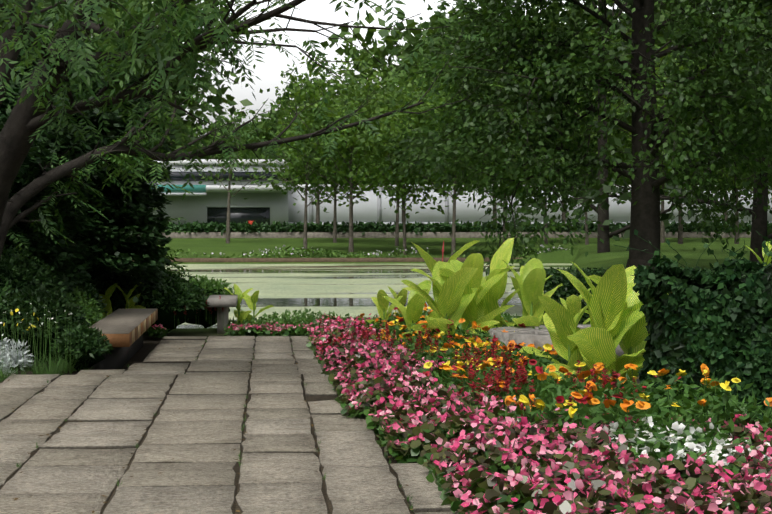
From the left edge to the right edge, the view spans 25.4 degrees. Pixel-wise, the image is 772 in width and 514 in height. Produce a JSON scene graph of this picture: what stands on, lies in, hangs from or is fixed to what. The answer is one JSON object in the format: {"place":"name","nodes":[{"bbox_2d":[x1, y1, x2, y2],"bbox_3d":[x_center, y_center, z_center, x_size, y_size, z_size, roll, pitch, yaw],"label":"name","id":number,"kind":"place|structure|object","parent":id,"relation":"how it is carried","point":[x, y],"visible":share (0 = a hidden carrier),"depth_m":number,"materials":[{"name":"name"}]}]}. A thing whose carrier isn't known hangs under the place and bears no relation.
{"place":"outdoors","nodes":[
{"label":"outdoors","id":0,"kind":"place"},
{"bbox_2d":[132,257,520,261],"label":"bank","id":1,"kind":"structure","parent":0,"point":[311,259],"depth_m":92.34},
{"bbox_2d":[165,263,571,327],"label":"pond water","id":2,"kind":"structure","parent":0,"point":[343,290],"depth_m":66.00,"materials":[{"name":"green liquid"}]},
{"bbox_2d":[0,0,760,184],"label":"treeline backdrop","id":3,"kind":"structure","parent":0,"point":[260,126],"depth_m":163.13,"materials":[{"name":"green plant"}]},
{"bbox_2d":[0,229,771,462],"bbox_3d":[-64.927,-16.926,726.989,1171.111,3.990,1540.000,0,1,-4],"label":"ground","id":4,"kind":"structure","parent":0,"point":[615,255],"depth_m":97.87,"materials":[{"name":"green plant"}]},
{"bbox_2d":[0,81,95,301],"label":"maple tree","id":5,"kind":"object","parent":4,"relation":"on","point":[64,262],"visible":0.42,"depth_m":22.88,"materials":[{"name":"green plant"}]},
{"bbox_2d":[0,8,175,305],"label":"maple tree","id":6,"kind":"object","parent":4,"relation":"on","point":[114,242],"visible":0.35,"depth_m":25.62,"materials":[{"name":"green plant"}]},
{"bbox_2d":[89,309,157,369],"bbox_3d":[-3.485,1.114,22.729,0.580,0.571,5.298,0,1,-4],"label":"bench","id":7,"kind":"object","parent":4,"relation":"on","point":[123,330],"visible":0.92,"depth_m":21.61,"materials":[{"name":"brown"}]},
{"bbox_2d":[34,0,253,125],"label":"tree","id":8,"kind":"object","parent":4,"relation":"on","point":[230,98],"visible":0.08,"depth_m":180.52,"materials":[{"name":"green plant"}]},
{"bbox_2d":[61,0,251,122],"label":"tree","id":9,"kind":"object","parent":4,"relation":"on","point":[212,63],"depth_m":193.79,"materials":[{"name":"green plant"}]},
{"bbox_2d":[153,180,198,275],"bbox_3d":[-3.897,-0.088,29.348,1.407,2.645,1.322,1,2,42],"label":"sapling tree","id":10,"kind":"object","parent":4,"relation":"on","point":[178,267],"visible":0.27,"depth_m":29.35,"materials":[{"name":"green plant"}]},
{"bbox_2d":[154,106,260,152],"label":"tree","id":11,"kind":"object","parent":4,"relation":"on","point":[191,123],"visible":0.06,"depth_m":166.91,"materials":[{"name":"green plant"}]},
{"bbox_2d":[207,295,237,333],"bbox_3d":[-2.684,0.949,28.246,0.460,0.585,1.500,0,1,-4],"label":"concrete bench","id":12,"kind":"object","parent":4,"relation":"on","point":[226,302],"visible":0.86,"depth_m":27.70,"materials":[{"name":"grey concrete"}]},
{"bbox_2d":[174,101,283,242],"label":"tree","id":13,"kind":"object","parent":4,"relation":"on","point":[231,174],"visible":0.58,"depth_m":114.08,"materials":[{"name":"green plant"}]},
{"bbox_2d":[0,336,458,513],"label":"path paving","id":14,"kind":"structure","parent":4,"relation":"on","point":[74,466],"depth_m":12.16,"materials":[{"name":"stone"}]},
{"bbox_2d":[1,337,414,512],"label":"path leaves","id":15,"kind":"object","parent":14,"relation":"on","point":[242,429],"visible":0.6,"depth_m":12.20,"materials":[{"name":"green plant"}]},
{"bbox_2d":[218,119,258,142],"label":"tree","id":16,"kind":"object","parent":4,"relation":"on","point":[256,124],"depth_m":190.96,"materials":[{"name":"green plant"}]},
{"bbox_2d":[0,0,518,263],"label":"wingnut tree","id":17,"kind":"object","parent":4,"relation":"on","point":[59,55],"visible":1,"depth_m":17.96,"materials":[{"name":"green plant"}]},
{"bbox_2d":[0,244,544,381],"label":"plants","id":18,"kind":"object","parent":4,"relation":"on","point":[40,324],"visible":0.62,"depth_m":21.85,"materials":[{"name":"green plant"}]},
{"bbox_2d":[257,114,348,248],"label":"tree","id":19,"kind":"object","parent":4,"relation":"on","point":[292,156],"visible":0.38,"depth_m":103.32,"materials":[{"name":"green plant"}]},
{"bbox_2d":[248,62,389,224],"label":"tree","id":20,"kind":"object","parent":4,"relation":"on","point":[273,183],"visible":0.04,"depth_m":130.17,"materials":[{"name":"green plant"}]},
{"bbox_2d":[264,92,377,242],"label":"tree","id":21,"kind":"object","parent":4,"relation":"on","point":[323,167],"visible":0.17,"depth_m":115.42,"materials":[{"name":"green plant"}]},
{"bbox_2d":[259,46,431,251],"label":"tree","id":22,"kind":"object","parent":4,"relation":"on","point":[329,105],"visible":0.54,"depth_m":100.59,"materials":[{"name":"green plant"}]},
{"bbox_2d":[276,0,479,109],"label":"tree","id":23,"kind":"object","parent":4,"relation":"on","point":[382,51],"visible":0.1,"depth_m":192.63,"materials":[{"name":"green plant"}]},
{"bbox_2d":[309,49,456,245],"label":"tree","id":24,"kind":"object","parent":4,"relation":"on","point":[388,83],"visible":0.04,"depth_m":109.46,"materials":[{"name":"green plant"}]},
{"bbox_2d":[331,69,443,222],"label":"tree","id":25,"kind":"object","parent":4,"relation":"on","point":[408,199],"depth_m":136.37,"materials":[{"name":"green plant"}]},
{"bbox_2d":[319,69,465,254],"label":"tree","id":26,"kind":"object","parent":4,"relation":"on","point":[363,139],"visible":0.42,"depth_m":96.74,"materials":[{"name":"green plant"}]},
{"bbox_2d":[99,238,771,383],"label":"canna plants","id":27,"kind":"object","parent":4,"relation":"on","point":[467,291],"visible":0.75,"depth_m":19.91,"materials":[{"name":"green plant"}]},
{"bbox_2d":[347,35,530,255],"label":"tree","id":28,"kind":"object","parent":4,"relation":"on","point":[401,133],"visible":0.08,"depth_m":94.46,"materials":[{"name":"green plant"}]},
{"bbox_2d":[378,54,505,246],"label":"tree","id":29,"kind":"object","parent":4,"relation":"on","point":[419,158],"depth_m":108.81,"materials":[{"name":"green plant"}]},
{"bbox_2d":[138,232,750,237],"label":"retaining wall","id":30,"kind":"structure","parent":4,"relation":"on","point":[365,235],"depth_m":123.26,"materials":[{"name":"concrete"}]},
{"bbox_2d":[123,159,771,227],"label":"museum building","id":31,"kind":"structure","parent":4,"relation":"on","point":[259,206],"depth_m":150.61,"materials":[{"name":"concrete"}]},
{"bbox_2d":[128,220,771,257],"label":"bank plants","id":32,"kind":"object","parent":4,"relation":"on","point":[277,226],"visible":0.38,"depth_m":123.00,"materials":[{"name":"green plant"}]},
{"bbox_2d":[409,1,547,82],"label":"tree","id":33,"kind":"object","parent":4,"relation":"on","point":[425,24],"depth_m":192.43,"materials":[{"name":"green plant"}]},
{"bbox_2d":[433,67,549,223],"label":"tree","id":34,"kind":"object","parent":4,"relation":"on","point":[489,194],"depth_m":130.61,"materials":[{"name":"green plant"}]},
{"bbox_2d":[378,0,607,83],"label":"tree","id":35,"kind":"object","parent":4,"relation":"on","point":[410,23],"depth_m":176.38,"materials":[{"name":"green plant"}]},
{"bbox_2d":[410,71,587,242],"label":"tree","id":36,"kind":"object","parent":4,"relation":"on","point":[439,117],"visible":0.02,"depth_m":94.93,"materials":[{"name":"green plant"}]},
{"bbox_2d":[306,303,771,513],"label":"flower bed","id":37,"kind":"object","parent":4,"relation":"on","point":[479,423],"visible":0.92,"depth_m":11.11,"materials":[{"name":"pink plant"}]},
{"bbox_2d":[526,98,597,243],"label":"tree","id":38,"kind":"object","parent":4,"relation":"on","point":[546,240],"depth_m":113.95,"materials":[{"name":"brown plant"}]},
{"bbox_2d":[489,324,639,380],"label":"stone plinth","id":39,"kind":"structure","parent":4,"relation":"on","point":[527,335],"depth_m":18.91,"materials":[{"name":"stone"}]},
{"bbox_2d":[376,0,771,290],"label":"tree","id":40,"kind":"object","parent":4,"relation":"on","point":[554,79],"visible":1,"depth_m":44.30,"materials":[{"name":"green plant"}]},
{"bbox_2d":[539,85,622,224],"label":"tree","id":41,"kind":"object","parent":4,"relation":"on","point":[563,216],"visible":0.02,"depth_m":138.10,"materials":[{"name":"green plant"}]},
{"bbox_2d":[474,44,702,244],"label":"tree","id":42,"kind":"object","parent":4,"relation":"on","point":[615,105],"visible":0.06,"depth_m":95.50,"materials":[{"name":"green plant"}]},
{"bbox_2d":[465,0,746,252],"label":"tree","id":43,"kind":"object","parent":4,"relation":"on","point":[605,235],"visible":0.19,"depth_m":75.50,"materials":[{"name":"green plant"}]},
{"bbox_2d":[529,53,682,204],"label":"tree","id":44,"kind":"object","parent":4,"relation":"on","point":[627,141],"visible":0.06,"depth_m":95.52,"materials":[{"name":"green plant"}]},
{"bbox_2d":[523,0,699,73],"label":"tree","id":45,"kind":"object","parent":4,"relation":"on","point":[660,32],"visible":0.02,"depth_m":173.97,"materials":[{"name":"green plant"}]},
{"bbox_2d":[486,0,771,261],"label":"tree","id":46,"kind":"object","parent":4,"relation":"on","point":[759,223],"visible":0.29,"depth_m":61.31,"materials":[{"name":"green plant"}]},
{"bbox_2d":[543,266,745,323],"bbox_3d":[7.676,0.898,32.233,10.190,1.495,1.666,0,1,-4],"label":"clipped hedge","id":47,"kind":"object","parent":4,"relation":"on","point":[566,289],"visible":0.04,"depth_m":31.29,"materials":[{"name":"green plant"}]},
{"bbox_2d":[591,61,707,211],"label":"tree","id":48,"kind":"object","parent":4,"relation":"on","point":[668,202],"depth_m":131.75,"materials":[{"name":"green plant"}]},
{"bbox_2d":[607,69,702,242],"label":"tree","id":49,"kind":"object","parent":4,"relation":"on","point":[662,226],"visible":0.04,"depth_m":116.19,"materials":[{"name":"green plant"}]},
{"bbox_2d":[606,0,714,64],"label":"tree","id":50,"kind":"object","parent":4,"relation":"on","point":[669,16],"depth_m":196.63,"materials":[{"name":"green plant"}]},
{"bbox_2d":[593,47,771,243],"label":"tree","id":51,"kind":"object","parent":4,"relation":"on","point":[680,237],"depth_m":102.18,"materials":[{"name":"green plant"}]},
{"bbox_2d":[610,229,771,427],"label":"hedge","id":52,"kind":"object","parent":4,"relation":"on","point":[711,322],"visible":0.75,"depth_m":12.68,"materials":[{"name":"green plant"}]},
{"bbox_2d":[655,0,736,69],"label":"tree","id":53,"kind":"object","parent":4,"relation":"on","point":[661,39],"depth_m":170.36,"materials":[{"name":"green plant"}]},
{"bbox_2d":[658,54,771,243],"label":"tree","id":54,"kind":"object","parent":4,"relation":"on","point":[744,174],"visible":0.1,"depth_m":98.43,"materials":[{"name":"green plant"}]},
{"bbox_2d":[659,0,771,200],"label":"tree","id":55,"kind":"object","parent":4,"relation":"on","point":[731,173],"visible":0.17,"depth_m":70.22,"materials":[{"name":"green plant"}]},
{"bbox_2d":[660,133,771,222],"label":"tree","id":56,"kind":"object","parent":4,"relation":"on","point":[742,203],"visible":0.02,"depth_m":137.97,"materials":[{"name":"green plant"}]},
{"bbox_2d":[740,0,771,81],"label":"tree","id":57,"kind":"object","parent":4,"relation":"on","point":[749,17],"visible":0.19,"depth_m":46.68,"materials":[{"name":"green plant"}]},
{"bbox_2d":[152,0,713,136],"label":"sky","id":58,"kind":"structure","parent":0,"point":[269,70],"materials":[{"name":"white"}]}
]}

